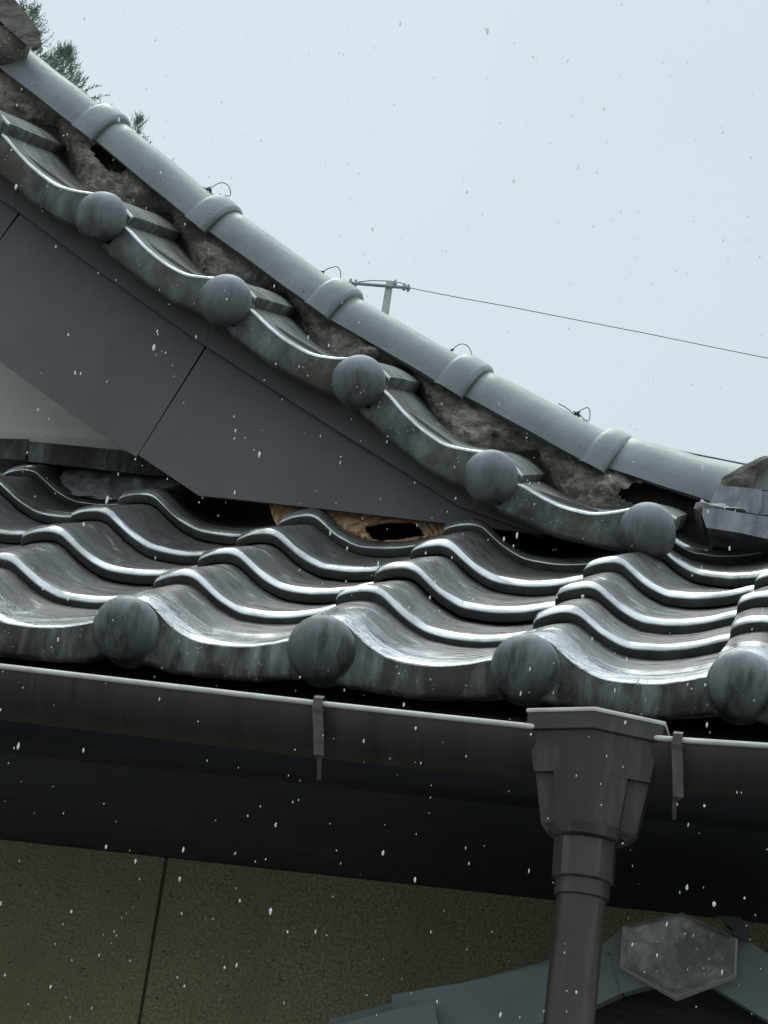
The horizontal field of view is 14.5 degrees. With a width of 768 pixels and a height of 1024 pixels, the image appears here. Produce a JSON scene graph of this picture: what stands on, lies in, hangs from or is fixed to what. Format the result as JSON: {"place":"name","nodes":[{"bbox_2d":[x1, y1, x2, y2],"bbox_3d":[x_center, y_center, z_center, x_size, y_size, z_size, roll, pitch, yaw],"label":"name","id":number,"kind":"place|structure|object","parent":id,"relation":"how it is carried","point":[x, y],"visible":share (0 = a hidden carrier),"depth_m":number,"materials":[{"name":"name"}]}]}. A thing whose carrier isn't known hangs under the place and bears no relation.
{"place":"outdoors","nodes":[
{"label":"outdoors","id":0,"kind":"place"},
{"bbox_2d":[0,0,767,1018],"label":"falling snow","id":1,"kind":"structure","parent":0,"point":[380,498],"depth_m":2.25,"materials":[{"name":"white snow"}]},
{"bbox_2d":[16,0,767,466],"label":"sky","id":2,"kind":"structure","parent":0,"point":[444,131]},
{"bbox_2d":[680,450,745,464],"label":"power line","id":3,"kind":"object","parent":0,"point":[716,458],"visible":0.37,"depth_m":46.02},
{"label":"ground","id":4,"kind":"structure","parent":0,"visible":0},
{"bbox_2d":[0,0,89,475],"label":"conifer tree","id":5,"kind":"object","parent":4,"relation":"on","point":[33,14],"visible":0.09,"depth_m":38.68,"materials":[{"name":"green plant"}]},
{"bbox_2d":[45,40,112,104],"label":"conifer tree","id":6,"kind":"object","parent":4,"relation":"on","point":[66,53],"visible":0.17,"depth_m":45.39,"materials":[{"name":"green plant"}]},
{"bbox_2d":[1,110,173,475],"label":"conifer tree","id":7,"kind":"object","parent":4,"relation":"on","point":[138,122],"visible":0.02,"depth_m":49.40,"materials":[{"name":"green plant"}]},
{"bbox_2d":[348,279,410,314],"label":"utility pole","id":8,"kind":"object","parent":4,"relation":"on","point":[388,286],"visible":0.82,"depth_m":80.51,"materials":[{"name":"concrete"}]},
{"bbox_2d":[358,280,406,285],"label":"power line","id":9,"kind":"object","parent":8,"relation":"attached to","point":[379,280],"visible":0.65,"depth_m":80.77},
{"bbox_2d":[411,288,767,358],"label":"power line","id":10,"kind":"object","parent":8,"relation":"attached to","point":[594,323],"visible":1,"depth_m":79.38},
{"bbox_2d":[0,840,767,1023],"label":"house wall","id":11,"kind":"structure","parent":4,"relation":"on","point":[160,942],"depth_m":4.74,"materials":[{"name":"beige paint"}]},
{"bbox_2d":[0,464,767,923],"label":"tiled eave roof","id":12,"kind":"structure","parent":11,"relation":"on","point":[216,590],"depth_m":4.22,"materials":[{"name":"ceramic"}]},
{"bbox_2d":[0,362,444,540],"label":"gable wall","id":13,"kind":"structure","parent":12,"relation":"on","point":[88,460],"depth_m":5.24,"materials":[{"name":"white paint"}]},
{"bbox_2d":[0,50,738,558],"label":"tiled gable","id":14,"kind":"structure","parent":13,"relation":"on","point":[88,198],"depth_m":5.04,"materials":[{"name":"ceramic"}]},
{"bbox_2d":[0,0,41,64],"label":"ridge end","id":15,"kind":"structure","parent":14,"relation":"on","point":[20,34],"depth_m":5.48,"materials":[{"name":"grey"}]},
{"bbox_2d":[694,455,767,553],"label":"corner ridge","id":16,"kind":"structure","parent":12,"relation":"on","point":[744,495],"depth_m":4.89,"materials":[{"name":"ceramic"}]},
{"bbox_2d":[329,913,767,1023],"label":"entrance gable","id":17,"kind":"structure","parent":11,"relation":"attached to","point":[667,987],"depth_m":3.97,"materials":[{"name":"grey metal"}]},
{"bbox_2d":[543,820,620,1023],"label":"downpipe","id":18,"kind":"object","parent":4,"relation":"on","point":[583,863],"visible":1,"depth_m":3.58,"materials":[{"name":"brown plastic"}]},
{"bbox_2d":[526,707,669,848],"bbox_3d":[0.248,0.320,3.632,0.173,0.152,0.098,5,-17,11],"label":"hopper head","id":19,"kind":"object","parent":18,"relation":"attached to","point":[572,742],"visible":0.91,"depth_m":3.62},
{"bbox_2d":[0,663,767,819],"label":"rain gutter","id":20,"kind":"object","parent":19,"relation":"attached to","point":[689,767],"visible":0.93,"depth_m":3.71,"materials":[{"name":"grey metal"}]}
]}

